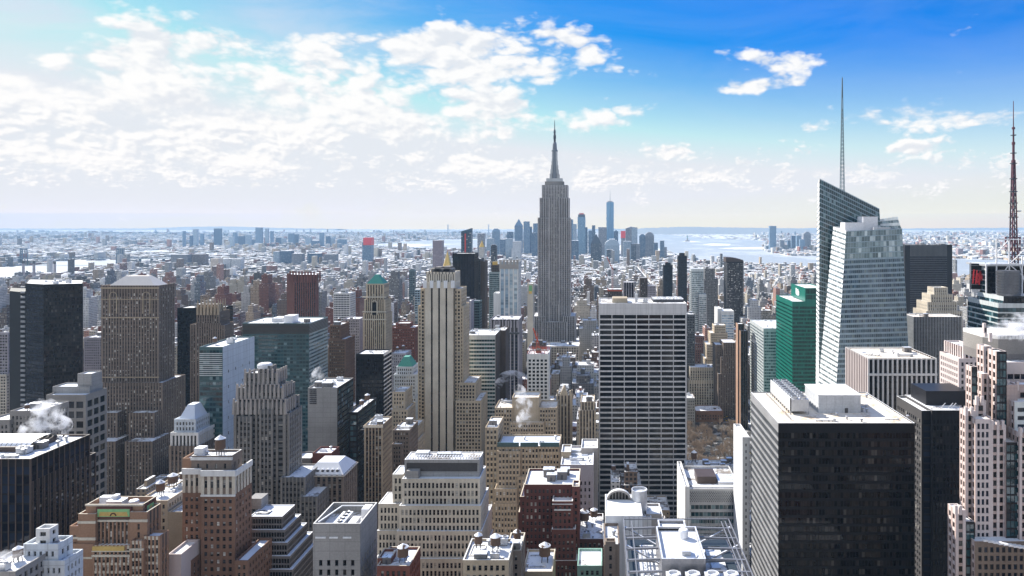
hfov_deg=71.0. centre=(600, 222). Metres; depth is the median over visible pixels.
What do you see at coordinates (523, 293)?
city block
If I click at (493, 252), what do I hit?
distant tower
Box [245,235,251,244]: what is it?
distant tower
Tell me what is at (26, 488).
window
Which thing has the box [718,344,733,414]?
window
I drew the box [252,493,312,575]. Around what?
office block
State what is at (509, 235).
distant tower
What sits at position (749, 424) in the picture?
pavement
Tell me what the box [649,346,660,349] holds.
window
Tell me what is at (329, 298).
city block
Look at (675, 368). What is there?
window
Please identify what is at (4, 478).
window
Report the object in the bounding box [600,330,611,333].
window
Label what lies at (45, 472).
window
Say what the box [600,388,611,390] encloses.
window
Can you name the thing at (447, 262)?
landmark tower
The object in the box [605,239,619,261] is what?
distant tower
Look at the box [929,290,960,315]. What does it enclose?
window
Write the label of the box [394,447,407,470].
window
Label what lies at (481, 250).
clock tower
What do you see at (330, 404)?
office block
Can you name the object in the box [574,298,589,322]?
city block
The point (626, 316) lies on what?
window
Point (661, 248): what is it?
distant tower
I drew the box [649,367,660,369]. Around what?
window
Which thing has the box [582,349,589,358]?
city block
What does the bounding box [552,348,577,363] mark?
window
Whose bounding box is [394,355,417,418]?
masonry block
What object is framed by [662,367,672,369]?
window
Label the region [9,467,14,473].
window
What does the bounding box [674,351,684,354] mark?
window
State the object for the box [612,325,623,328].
window
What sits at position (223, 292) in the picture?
city block
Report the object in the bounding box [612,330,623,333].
window
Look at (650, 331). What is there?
window
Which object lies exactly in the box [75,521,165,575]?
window
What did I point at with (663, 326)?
window
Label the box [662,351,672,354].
window
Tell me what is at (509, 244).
distant tower
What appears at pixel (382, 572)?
window
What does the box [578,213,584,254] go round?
distant tower
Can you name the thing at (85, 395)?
office block
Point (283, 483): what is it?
window
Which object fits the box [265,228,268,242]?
distant tower
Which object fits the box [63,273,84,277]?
distant block
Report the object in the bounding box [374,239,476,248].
harbour
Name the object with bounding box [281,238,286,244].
distant tower
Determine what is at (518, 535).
masonry block
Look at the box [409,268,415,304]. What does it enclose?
distant tower
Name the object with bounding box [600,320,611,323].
window
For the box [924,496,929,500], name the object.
window
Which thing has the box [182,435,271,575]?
brick tower
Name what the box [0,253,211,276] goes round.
river
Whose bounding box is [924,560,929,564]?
window
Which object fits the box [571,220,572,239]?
distant tower
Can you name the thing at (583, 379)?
city block
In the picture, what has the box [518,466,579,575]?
brick tower
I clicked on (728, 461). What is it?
masonry block
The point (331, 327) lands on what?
window
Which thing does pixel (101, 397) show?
window
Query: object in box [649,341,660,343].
window
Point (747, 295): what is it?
city block
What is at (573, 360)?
city block
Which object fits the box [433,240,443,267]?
distant block
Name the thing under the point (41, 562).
window
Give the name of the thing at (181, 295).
city block
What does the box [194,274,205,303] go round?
city block
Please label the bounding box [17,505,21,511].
window
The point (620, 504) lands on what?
masonry block
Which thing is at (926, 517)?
window
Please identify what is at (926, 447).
window
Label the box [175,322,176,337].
city block
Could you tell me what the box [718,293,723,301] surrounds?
city block
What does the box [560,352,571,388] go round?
city block
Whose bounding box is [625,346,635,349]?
window
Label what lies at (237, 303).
city block
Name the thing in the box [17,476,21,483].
window
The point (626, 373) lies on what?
window
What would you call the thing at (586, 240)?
distant tower
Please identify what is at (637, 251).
distant tower
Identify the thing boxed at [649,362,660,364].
window
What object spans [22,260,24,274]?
chimney
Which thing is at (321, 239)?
distant tower
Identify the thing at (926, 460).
window
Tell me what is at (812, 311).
window
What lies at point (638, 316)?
window
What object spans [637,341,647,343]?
window
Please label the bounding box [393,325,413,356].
window
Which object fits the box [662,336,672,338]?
window
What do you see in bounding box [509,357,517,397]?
window
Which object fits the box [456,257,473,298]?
window
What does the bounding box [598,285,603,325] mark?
city block
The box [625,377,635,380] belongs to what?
window
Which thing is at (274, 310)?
city block
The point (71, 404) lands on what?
window
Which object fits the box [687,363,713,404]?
masonry block
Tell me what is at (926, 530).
window
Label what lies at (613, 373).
window
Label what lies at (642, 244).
distant tower
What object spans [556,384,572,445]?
masonry block
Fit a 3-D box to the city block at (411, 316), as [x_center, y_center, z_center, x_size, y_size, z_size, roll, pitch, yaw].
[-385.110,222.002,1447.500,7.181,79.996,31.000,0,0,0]
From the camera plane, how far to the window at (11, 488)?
300.23 m
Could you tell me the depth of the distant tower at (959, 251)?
5600.00 m
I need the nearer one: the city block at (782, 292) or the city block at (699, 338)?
the city block at (699, 338)
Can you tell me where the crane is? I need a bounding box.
[533,328,542,347]
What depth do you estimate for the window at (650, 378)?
600.88 m
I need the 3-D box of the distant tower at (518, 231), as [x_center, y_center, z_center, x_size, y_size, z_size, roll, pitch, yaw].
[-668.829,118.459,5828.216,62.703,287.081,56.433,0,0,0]
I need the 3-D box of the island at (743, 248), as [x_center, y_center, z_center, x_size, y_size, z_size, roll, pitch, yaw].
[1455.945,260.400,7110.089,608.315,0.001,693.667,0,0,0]
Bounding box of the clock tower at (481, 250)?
[479,241,486,259]
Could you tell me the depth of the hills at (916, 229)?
23255.31 m
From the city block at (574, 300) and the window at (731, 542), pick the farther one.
the city block at (574, 300)
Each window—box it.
[0,335,9,413]
[0,442,94,556]
[2,407,66,433]
[2,467,7,473]
[2,476,7,483]
[2,486,7,492]
[2,495,7,502]
[2,505,7,511]
[2,514,7,521]
[2,524,7,530]
[2,533,7,540]
[2,543,7,549]
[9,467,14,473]
[9,476,14,483]
[9,486,14,492]
[9,495,14,502]
[9,505,14,511]
[9,514,14,521]
[9,524,14,530]
[9,533,14,540]
[9,543,14,549]
[17,467,21,473]
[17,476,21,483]
[17,486,21,492]
[17,495,21,502]
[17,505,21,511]
[17,514,21,521]
[17,524,21,530]
[17,533,21,540]
[19,562,41,575]
[24,467,28,473]
[24,476,28,483]
[24,486,28,492]
[24,495,28,502]
[24,505,28,511]
[24,514,28,521]
[24,524,28,530]
[24,533,28,540]
[26,287,81,403]
[32,465,35,473]
[43,460,47,468]
[69,402,73,407]
[69,411,73,417]
[69,421,73,427]
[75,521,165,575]
[77,402,82,407]
[77,411,82,417]
[77,421,82,427]
[85,340,100,370]
[88,395,103,497]
[103,287,180,493]
[172,416,209,473]
[178,309,232,405]
[192,314,231,401]
[194,490,269,575]
[210,364,242,448]
[239,371,326,530]
[256,329,326,450]
[270,513,312,575]
[287,282,314,316]
[330,327,343,377]
[334,291,354,321]
[340,381,352,456]
[344,320,356,353]
[346,466,355,501]
[357,359,390,415]
[358,401,375,501]
[365,302,383,347]
[379,486,478,575]
[381,571,405,575]
[392,355,402,390]
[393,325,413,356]
[394,394,402,407]
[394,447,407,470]
[398,369,414,400]
[407,463,476,470]
[419,288,479,451]
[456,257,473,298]
[467,565,504,575]
[469,347,494,419]
[474,302,481,328]
[490,266,498,317]
[496,449,557,537]
[504,419,554,433]
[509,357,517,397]
[522,490,574,575]
[535,187,573,340]
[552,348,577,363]
[600,315,611,318]
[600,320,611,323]
[600,325,611,328]
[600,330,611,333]
[600,336,611,338]
[600,341,611,343]
[600,346,611,349]
[600,351,611,354]
[600,356,611,359]
[600,362,611,364]
[600,367,611,369]
[600,372,611,374]
[600,372,684,519]
[600,377,611,380]
[600,382,611,385]
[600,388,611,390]
[600,393,611,395]
[607,488,630,499]
[612,315,623,318]
[612,320,623,323]
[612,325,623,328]
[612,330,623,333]
[612,336,623,338]
[612,341,623,343]
[612,346,623,349]
[612,351,623,354]
[612,356,623,359]
[612,362,623,364]
[612,367,623,369]
[612,372,623,374]
[612,377,623,380]
[612,382,623,385]
[612,388,623,390]
[612,393,623,395]
[624,284,632,297]
[625,315,635,318]
[625,320,635,323]
[625,325,635,328]
[625,330,635,333]
[625,336,635,338]
[625,341,635,343]
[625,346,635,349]
[625,351,635,354]
[625,356,635,359]
[625,362,635,364]
[625,367,635,369]
[625,372,635,374]
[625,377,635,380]
[625,382,635,385]
[625,388,635,390]
[637,315,647,318]
[637,320,647,323]
[637,325,647,328]
[637,330,647,333]
[637,336,647,338]
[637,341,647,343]
[637,346,647,349]
[637,351,647,354]
[637,356,647,359]
[637,362,647,364]
[637,367,647,369]
[637,372,647,374]
[637,377,647,380]
[637,382,647,385]
[637,388,647,390]
[641,280,654,297]
[649,315,660,318]
[649,320,660,323]
[649,325,660,328]
[649,330,660,333]
[649,336,660,338]
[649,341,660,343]
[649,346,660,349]
[649,351,660,354]
[649,356,660,359]
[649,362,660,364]
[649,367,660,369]
[649,372,660,374]
[649,377,660,380]
[649,382,660,385]
[662,315,672,318]
[662,320,672,323]
[662,325,672,328]
[662,330,672,333]
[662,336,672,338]
[662,341,672,343]
[662,346,672,349]
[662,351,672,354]
[662,356,672,359]
[662,362,672,364]
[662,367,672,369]
[662,372,672,374]
[662,377,672,380]
[664,267,670,296]
[674,315,684,318]
[674,320,684,323]
[674,325,684,328]
[674,330,684,333]
[674,336,684,338]
[674,341,684,343]
[674,346,684,349]
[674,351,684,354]
[674,356,684,359]
[674,362,684,364]
[674,367,684,369]
[679,254,684,300]
[687,317,693,377]
[688,401,693,426]
[691,371,712,403]
[692,272,705,333]
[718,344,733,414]
[722,315,732,338]
[723,533,733,555]
[726,263,741,326]
[739,326,746,426]
[750,323,775,420]
[776,300,815,391]
[779,433,913,573]
[898,406,958,575]
[903,365,934,395]
[911,256,946,312]
[920,320,960,382]
[924,420,929,424]
[924,426,929,430]
[924,439,929,443]
[924,445,929,449]
[924,458,929,462]
[924,464,929,468]
[924,477,929,481]
[924,490,929,494]
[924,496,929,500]
[924,509,929,513]
[924,515,929,519]
[924,528,929,532]
[924,547,929,551]
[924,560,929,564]
[924,566,929,570]
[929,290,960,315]
[943,347,976,407]
[950,349,1023,575]
[969,268,1023,328]
[1014,374,1019,378]
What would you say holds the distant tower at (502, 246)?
on the ground
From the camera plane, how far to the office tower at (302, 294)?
1350.90 m
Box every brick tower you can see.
[69,494,168,575]
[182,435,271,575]
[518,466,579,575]
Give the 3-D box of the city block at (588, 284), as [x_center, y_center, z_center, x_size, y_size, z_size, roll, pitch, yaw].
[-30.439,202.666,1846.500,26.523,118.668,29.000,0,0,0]
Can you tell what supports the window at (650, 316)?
in the office tower at (643, 383)
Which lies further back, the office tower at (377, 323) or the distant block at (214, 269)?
the distant block at (214, 269)
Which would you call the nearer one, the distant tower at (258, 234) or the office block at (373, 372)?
the office block at (373, 372)
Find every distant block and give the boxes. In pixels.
[40,273,50,277]
[51,272,67,278]
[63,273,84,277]
[171,254,191,263]
[192,254,208,264]
[211,258,222,270]
[212,266,216,278]
[223,258,233,268]
[231,258,243,268]
[273,251,279,262]
[280,251,293,263]
[292,253,304,264]
[307,253,322,263]
[323,254,337,262]
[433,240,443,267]
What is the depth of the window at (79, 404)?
560.77 m
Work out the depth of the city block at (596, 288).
1946.00 m
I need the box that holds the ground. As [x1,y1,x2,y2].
[0,229,1023,512]
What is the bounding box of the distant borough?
[0,229,1023,264]
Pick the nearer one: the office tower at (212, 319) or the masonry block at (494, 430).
the masonry block at (494, 430)
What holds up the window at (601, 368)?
in the office tower at (643, 383)
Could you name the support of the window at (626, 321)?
in the office tower at (643, 383)
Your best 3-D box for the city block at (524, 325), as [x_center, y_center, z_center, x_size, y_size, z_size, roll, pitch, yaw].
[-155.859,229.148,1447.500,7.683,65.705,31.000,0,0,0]
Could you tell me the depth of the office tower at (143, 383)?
660.00 m
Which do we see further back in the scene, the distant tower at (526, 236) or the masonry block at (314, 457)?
the distant tower at (526, 236)
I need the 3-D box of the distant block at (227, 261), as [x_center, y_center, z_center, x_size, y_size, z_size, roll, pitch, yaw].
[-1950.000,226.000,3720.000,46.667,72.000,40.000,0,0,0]
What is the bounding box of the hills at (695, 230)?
[618,227,816,233]
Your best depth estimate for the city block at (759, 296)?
1946.00 m
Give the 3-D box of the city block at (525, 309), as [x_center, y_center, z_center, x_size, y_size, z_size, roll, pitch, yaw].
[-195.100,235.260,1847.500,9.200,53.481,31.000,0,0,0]
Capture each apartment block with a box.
[0,331,9,415]
[84,332,100,371]
[343,316,362,399]
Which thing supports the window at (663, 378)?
in the office tower at (643, 383)
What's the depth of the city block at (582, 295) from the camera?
1786.00 m
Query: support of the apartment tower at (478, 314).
on the ground
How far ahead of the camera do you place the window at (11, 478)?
300.23 m
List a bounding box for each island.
[392,244,429,246]
[703,243,729,245]
[718,247,762,248]
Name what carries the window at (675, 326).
in the office tower at (643, 383)
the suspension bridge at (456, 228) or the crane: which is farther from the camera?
the suspension bridge at (456, 228)
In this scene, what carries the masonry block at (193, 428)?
on the ground
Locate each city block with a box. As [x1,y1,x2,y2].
[136,475,167,495]
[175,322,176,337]
[176,287,187,305]
[186,290,190,299]
[188,299,196,305]
[191,277,195,299]
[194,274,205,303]
[200,293,210,302]
[206,289,216,296]
[215,284,231,304]
[232,291,240,303]
[233,301,240,306]
[236,310,245,324]
[241,283,252,313]
[246,303,260,321]
[250,279,260,305]
[252,271,264,284]
[258,306,264,317]
[259,273,274,312]
[272,303,276,316]
[275,282,284,298]
[327,294,332,302]
[328,308,332,323]
[334,283,343,292]
[388,270,401,312]
[401,299,409,315]
[407,311,414,323]
[521,284,526,305]
[522,319,525,330]
[522,330,526,359]
[523,302,526,316]
[551,369,559,397]
[556,354,562,368]
[559,352,578,370]
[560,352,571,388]
[572,296,578,307]
[572,359,598,381]
[572,368,593,397]
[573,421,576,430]
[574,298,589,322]
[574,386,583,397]
[576,322,582,337]
[578,293,586,298]
[579,317,598,361]
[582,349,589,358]
[583,277,593,303]
[587,289,589,303]
[589,347,598,361]
[590,304,596,323]
[592,331,598,349]
[594,285,599,298]
[595,399,598,412]
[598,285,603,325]
[609,276,619,287]
[610,464,619,490]
[620,462,640,493]
[657,279,662,296]
[695,332,704,363]
[702,324,709,339]
[703,266,717,329]
[718,277,723,294]
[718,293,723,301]
[719,300,723,307]
[739,314,747,323]
[745,292,749,302]
[745,298,760,319]
[756,292,761,299]
[759,296,767,307]
[761,308,774,319]
[771,289,785,298]
[773,286,779,305]
[952,289,959,299]
[953,295,965,306]
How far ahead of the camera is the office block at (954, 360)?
435.78 m
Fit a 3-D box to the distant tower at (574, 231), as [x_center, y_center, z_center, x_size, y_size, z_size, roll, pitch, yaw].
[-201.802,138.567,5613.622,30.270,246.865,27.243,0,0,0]
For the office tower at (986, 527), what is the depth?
300.15 m
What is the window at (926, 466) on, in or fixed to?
in the office tower at (932, 410)
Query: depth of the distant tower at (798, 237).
6600.00 m
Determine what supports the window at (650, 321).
in the office tower at (643, 383)
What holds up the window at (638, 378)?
in the office tower at (643, 383)
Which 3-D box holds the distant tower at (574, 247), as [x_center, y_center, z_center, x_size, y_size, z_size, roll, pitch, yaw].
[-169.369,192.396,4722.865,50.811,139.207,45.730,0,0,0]
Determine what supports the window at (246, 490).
in the brick tower at (217, 501)
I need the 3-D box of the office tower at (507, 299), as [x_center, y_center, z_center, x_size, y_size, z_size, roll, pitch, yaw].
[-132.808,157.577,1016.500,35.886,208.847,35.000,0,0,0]
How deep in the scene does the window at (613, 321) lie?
600.88 m
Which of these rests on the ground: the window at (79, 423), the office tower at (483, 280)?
the office tower at (483, 280)
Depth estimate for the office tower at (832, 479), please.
330.20 m
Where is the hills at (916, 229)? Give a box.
[577,228,1023,229]
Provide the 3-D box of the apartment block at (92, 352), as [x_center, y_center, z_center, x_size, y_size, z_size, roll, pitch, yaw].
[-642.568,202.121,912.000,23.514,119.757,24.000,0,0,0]
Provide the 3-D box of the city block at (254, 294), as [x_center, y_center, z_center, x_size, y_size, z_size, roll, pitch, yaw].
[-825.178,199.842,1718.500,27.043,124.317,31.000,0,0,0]
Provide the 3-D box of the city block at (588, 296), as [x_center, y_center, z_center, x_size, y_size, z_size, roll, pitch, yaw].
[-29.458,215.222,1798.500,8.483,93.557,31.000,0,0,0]
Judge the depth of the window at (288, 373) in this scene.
700.28 m
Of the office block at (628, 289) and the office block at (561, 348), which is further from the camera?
the office block at (628, 289)
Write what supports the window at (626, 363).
in the office tower at (643, 383)
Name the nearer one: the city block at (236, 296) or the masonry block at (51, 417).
the masonry block at (51, 417)
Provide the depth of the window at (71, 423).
560.77 m
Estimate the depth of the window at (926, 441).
401.74 m
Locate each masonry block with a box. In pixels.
[0,401,68,433]
[0,546,45,575]
[23,524,82,575]
[146,472,181,552]
[169,402,215,474]
[169,539,199,575]
[302,446,338,463]
[311,456,357,505]
[328,317,354,401]
[333,289,355,321]
[377,543,419,575]
[392,321,417,362]
[392,345,415,391]
[392,385,414,442]
[392,418,417,473]
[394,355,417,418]
[413,419,424,449]
[463,532,514,575]
[467,297,473,331]
[485,416,503,533]
[494,434,561,537]
[495,391,558,433]
[509,529,524,575]
[525,542,554,575]
[527,282,533,348]
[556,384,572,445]
[561,439,597,512]
[577,548,601,575]
[579,395,595,445]
[580,508,603,575]
[604,523,619,575]
[605,486,661,575]
[608,288,621,297]
[639,277,655,297]
[684,450,733,473]
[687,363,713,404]
[687,392,694,428]
[695,404,722,421]
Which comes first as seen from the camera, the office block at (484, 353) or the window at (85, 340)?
the office block at (484, 353)
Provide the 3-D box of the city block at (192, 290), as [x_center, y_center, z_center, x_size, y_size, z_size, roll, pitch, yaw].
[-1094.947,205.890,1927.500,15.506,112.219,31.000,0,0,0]
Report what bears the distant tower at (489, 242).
on the ground
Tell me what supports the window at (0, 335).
in the apartment block at (4, 372)
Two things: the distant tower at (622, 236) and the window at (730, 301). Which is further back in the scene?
the distant tower at (622, 236)
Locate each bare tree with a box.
[710,447,719,456]
[717,426,729,435]
[726,448,733,456]
[727,430,733,440]
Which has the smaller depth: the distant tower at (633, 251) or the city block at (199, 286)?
the city block at (199, 286)
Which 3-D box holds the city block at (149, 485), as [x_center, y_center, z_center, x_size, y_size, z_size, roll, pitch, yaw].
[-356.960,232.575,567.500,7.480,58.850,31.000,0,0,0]
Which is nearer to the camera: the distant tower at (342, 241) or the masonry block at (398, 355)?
the masonry block at (398, 355)
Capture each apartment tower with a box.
[474,299,481,328]
[489,262,499,328]
[663,263,672,296]
[677,253,686,302]
[689,268,706,333]
[723,257,742,326]
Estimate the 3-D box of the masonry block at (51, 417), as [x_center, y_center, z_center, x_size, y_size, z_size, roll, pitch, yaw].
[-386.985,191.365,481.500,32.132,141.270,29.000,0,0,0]
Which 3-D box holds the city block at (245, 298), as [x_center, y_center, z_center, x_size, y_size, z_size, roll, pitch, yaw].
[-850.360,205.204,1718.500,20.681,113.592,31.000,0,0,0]
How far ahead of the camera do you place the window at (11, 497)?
300.23 m
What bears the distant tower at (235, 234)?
on the ground
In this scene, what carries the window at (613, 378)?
in the office tower at (643, 383)
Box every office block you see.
[0,433,95,556]
[46,371,106,497]
[199,336,254,448]
[242,314,327,450]
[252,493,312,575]
[308,376,352,456]
[313,502,376,575]
[349,393,376,501]
[356,349,391,415]
[363,414,391,529]
[377,450,492,575]
[469,328,500,420]
[490,315,521,398]
[492,325,508,398]
[527,347,549,399]
[529,341,579,365]
[623,281,633,297]
[623,517,753,575]
[677,461,733,555]
[687,311,694,377]
[714,306,733,339]
[734,424,749,575]
[845,346,936,410]
[907,313,961,382]
[940,340,976,407]
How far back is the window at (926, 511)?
401.74 m
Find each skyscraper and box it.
[534,121,578,341]
[606,201,613,239]
[816,77,907,383]
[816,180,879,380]
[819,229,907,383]
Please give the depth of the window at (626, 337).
600.88 m
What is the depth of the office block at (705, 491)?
420.30 m
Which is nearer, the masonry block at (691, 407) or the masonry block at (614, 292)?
the masonry block at (691, 407)
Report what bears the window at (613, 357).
in the office tower at (643, 383)
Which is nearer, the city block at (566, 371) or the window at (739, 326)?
the window at (739, 326)
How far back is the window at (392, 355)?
820.51 m
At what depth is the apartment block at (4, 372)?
820.00 m
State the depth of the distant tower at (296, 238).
7692.00 m
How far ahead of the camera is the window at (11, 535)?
300.23 m
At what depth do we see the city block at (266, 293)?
1592.00 m
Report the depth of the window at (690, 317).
1000.41 m
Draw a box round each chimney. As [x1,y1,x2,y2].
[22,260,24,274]
[32,261,35,276]
[53,261,55,272]
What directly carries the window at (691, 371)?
in the masonry block at (700, 384)
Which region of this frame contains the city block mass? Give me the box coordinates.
[0,249,979,567]
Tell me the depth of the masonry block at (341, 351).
799.83 m
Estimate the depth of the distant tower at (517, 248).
4800.00 m
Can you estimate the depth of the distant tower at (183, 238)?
7300.00 m
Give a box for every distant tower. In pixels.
[182,231,185,246]
[189,235,192,245]
[193,229,198,244]
[200,234,203,244]
[214,228,221,244]
[228,237,234,246]
[233,232,237,243]
[238,236,244,244]
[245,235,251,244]
[255,227,262,242]
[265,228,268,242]
[270,231,273,243]
[276,237,281,243]
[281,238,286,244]
[288,233,293,242]
[294,234,298,244]
[305,237,311,244]
[319,233,323,245]
[326,236,330,245]
[337,239,346,244]
[362,238,373,261]
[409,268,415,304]
[415,289,419,323]
[461,228,472,251]
[477,233,485,256]
[486,239,493,255]
[491,244,496,270]
[492,228,499,254]
[500,239,505,255]
[506,239,512,258]
[507,232,512,238]
[513,241,521,259]
[515,219,522,252]
[524,221,529,252]
[530,227,531,252]
[532,233,537,255]
[533,223,537,232]
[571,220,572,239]
[571,240,578,260]
[573,224,576,239]
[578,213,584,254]
[585,227,587,253]
[588,230,591,253]
[591,234,601,261]
[592,225,594,239]
[598,227,606,254]
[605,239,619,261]
[607,249,612,261]
[614,230,617,240]
[621,231,624,256]
[623,241,630,261]
[625,226,631,243]
[631,244,635,259]
[632,227,636,243]
[636,244,639,258]
[639,234,644,257]
[645,232,653,256]
[654,242,657,255]
[660,241,663,257]
[664,247,666,257]
[769,226,775,248]
[779,240,784,248]
[791,235,795,248]
[796,235,800,245]
[799,239,804,249]
[803,232,810,246]
[956,248,962,254]
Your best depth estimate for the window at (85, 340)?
900.49 m
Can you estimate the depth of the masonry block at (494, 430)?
445.00 m
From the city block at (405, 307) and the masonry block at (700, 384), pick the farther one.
the city block at (405, 307)
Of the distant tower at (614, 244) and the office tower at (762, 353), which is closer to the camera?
the office tower at (762, 353)
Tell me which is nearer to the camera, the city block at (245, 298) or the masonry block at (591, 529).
the masonry block at (591, 529)
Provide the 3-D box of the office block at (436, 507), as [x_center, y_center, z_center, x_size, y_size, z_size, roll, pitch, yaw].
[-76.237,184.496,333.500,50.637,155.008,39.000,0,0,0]
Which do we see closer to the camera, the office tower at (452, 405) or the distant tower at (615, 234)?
the office tower at (452, 405)
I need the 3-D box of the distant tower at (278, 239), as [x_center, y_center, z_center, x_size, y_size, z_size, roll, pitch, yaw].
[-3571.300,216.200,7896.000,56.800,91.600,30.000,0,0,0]
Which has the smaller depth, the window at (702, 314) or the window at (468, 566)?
the window at (468, 566)
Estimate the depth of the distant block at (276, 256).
4300.00 m
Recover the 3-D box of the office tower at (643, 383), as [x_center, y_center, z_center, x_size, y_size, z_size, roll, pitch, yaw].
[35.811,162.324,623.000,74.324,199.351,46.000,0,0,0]
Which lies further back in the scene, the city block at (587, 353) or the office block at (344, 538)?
the city block at (587, 353)
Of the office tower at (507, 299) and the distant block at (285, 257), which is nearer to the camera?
the office tower at (507, 299)
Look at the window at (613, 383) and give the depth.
600.88 m
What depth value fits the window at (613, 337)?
600.88 m
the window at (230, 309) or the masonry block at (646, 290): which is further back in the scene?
the masonry block at (646, 290)
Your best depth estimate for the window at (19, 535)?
300.23 m
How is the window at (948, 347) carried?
in the office block at (954, 360)
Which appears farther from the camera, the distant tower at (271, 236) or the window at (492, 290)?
the distant tower at (271, 236)
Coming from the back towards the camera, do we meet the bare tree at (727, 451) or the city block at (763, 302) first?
the city block at (763, 302)
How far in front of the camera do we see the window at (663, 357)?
600.88 m
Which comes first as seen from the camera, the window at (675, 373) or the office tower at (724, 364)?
the window at (675, 373)
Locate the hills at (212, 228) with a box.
[0,226,345,229]
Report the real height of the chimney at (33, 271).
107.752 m
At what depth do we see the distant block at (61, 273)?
2857.94 m
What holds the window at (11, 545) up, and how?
in the office block at (48, 478)
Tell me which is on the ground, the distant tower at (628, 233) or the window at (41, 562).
the distant tower at (628, 233)
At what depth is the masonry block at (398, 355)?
820.00 m
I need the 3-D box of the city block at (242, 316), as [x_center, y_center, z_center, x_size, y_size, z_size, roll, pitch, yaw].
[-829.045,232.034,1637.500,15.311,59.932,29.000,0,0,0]
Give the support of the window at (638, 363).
in the office tower at (643, 383)
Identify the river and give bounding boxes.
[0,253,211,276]
[131,250,169,251]
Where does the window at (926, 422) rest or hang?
in the office tower at (932, 410)
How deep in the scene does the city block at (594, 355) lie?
1115.00 m
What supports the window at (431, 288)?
in the office tower at (452, 405)
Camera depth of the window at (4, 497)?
300.23 m
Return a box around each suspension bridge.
[5,248,210,264]
[426,224,511,234]
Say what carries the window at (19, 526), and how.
in the office block at (48, 478)
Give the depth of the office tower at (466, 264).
1100.15 m
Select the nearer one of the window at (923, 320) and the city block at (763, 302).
the window at (923, 320)
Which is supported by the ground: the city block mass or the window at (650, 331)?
the city block mass
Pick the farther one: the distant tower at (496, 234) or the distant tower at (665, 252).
the distant tower at (496, 234)
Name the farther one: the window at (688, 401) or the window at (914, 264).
the window at (914, 264)
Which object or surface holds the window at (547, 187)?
in the skyscraper at (554, 318)
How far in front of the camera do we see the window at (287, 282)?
1350.80 m
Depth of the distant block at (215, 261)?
3300.00 m
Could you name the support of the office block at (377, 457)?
on the ground
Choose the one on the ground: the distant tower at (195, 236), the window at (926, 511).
the distant tower at (195, 236)
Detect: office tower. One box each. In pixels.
[10,278,82,410]
[100,275,184,495]
[177,304,232,406]
[190,298,233,402]
[232,362,328,530]
[287,271,320,316]
[362,274,391,349]
[418,266,487,465]
[452,252,478,299]
[479,258,487,328]
[493,260,520,315]
[599,294,686,520]
[701,323,727,363]
[713,339,735,416]
[736,322,747,428]
[750,319,775,422]
[751,379,914,575]
[776,283,815,391]
[897,383,965,575]
[903,243,951,312]
[913,286,962,340]
[948,323,1023,575]
[966,101,1023,329]
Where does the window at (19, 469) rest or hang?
in the office block at (48, 478)
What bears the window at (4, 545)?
in the office block at (48, 478)
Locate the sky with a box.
[0,0,1023,228]
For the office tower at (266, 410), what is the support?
on the ground
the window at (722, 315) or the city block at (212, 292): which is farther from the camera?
the city block at (212, 292)
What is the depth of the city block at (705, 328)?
1229.45 m
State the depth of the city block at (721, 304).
1755.00 m
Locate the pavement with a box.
[490,266,750,428]
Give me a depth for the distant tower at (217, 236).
7848.00 m
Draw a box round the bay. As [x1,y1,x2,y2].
[618,234,1023,276]
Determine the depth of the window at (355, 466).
442.85 m
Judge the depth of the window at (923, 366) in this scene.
481.06 m
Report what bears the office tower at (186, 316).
on the ground
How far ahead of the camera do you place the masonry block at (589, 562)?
300.92 m
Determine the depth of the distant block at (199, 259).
4050.00 m
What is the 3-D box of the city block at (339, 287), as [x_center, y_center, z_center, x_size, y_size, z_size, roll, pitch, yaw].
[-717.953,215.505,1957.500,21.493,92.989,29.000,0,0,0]
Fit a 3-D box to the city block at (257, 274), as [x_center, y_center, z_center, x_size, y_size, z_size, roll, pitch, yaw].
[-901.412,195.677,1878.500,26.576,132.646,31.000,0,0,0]
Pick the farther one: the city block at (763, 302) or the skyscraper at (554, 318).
the city block at (763, 302)
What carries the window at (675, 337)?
in the office tower at (643, 383)
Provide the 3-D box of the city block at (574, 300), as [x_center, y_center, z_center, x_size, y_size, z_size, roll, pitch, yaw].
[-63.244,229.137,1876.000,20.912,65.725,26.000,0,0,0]
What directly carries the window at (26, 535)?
in the office block at (48, 478)
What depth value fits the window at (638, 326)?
600.88 m
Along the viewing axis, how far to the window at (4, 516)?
300.23 m
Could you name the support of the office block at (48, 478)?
on the ground
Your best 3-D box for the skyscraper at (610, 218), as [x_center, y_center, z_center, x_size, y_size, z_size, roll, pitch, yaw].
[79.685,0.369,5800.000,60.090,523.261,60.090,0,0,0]
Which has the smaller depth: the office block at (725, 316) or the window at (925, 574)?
the window at (925, 574)
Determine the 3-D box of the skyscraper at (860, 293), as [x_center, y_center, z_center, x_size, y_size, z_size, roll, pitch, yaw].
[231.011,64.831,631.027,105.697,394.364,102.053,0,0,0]
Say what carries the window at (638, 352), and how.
in the office tower at (643, 383)
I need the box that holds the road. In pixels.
[533,266,749,420]

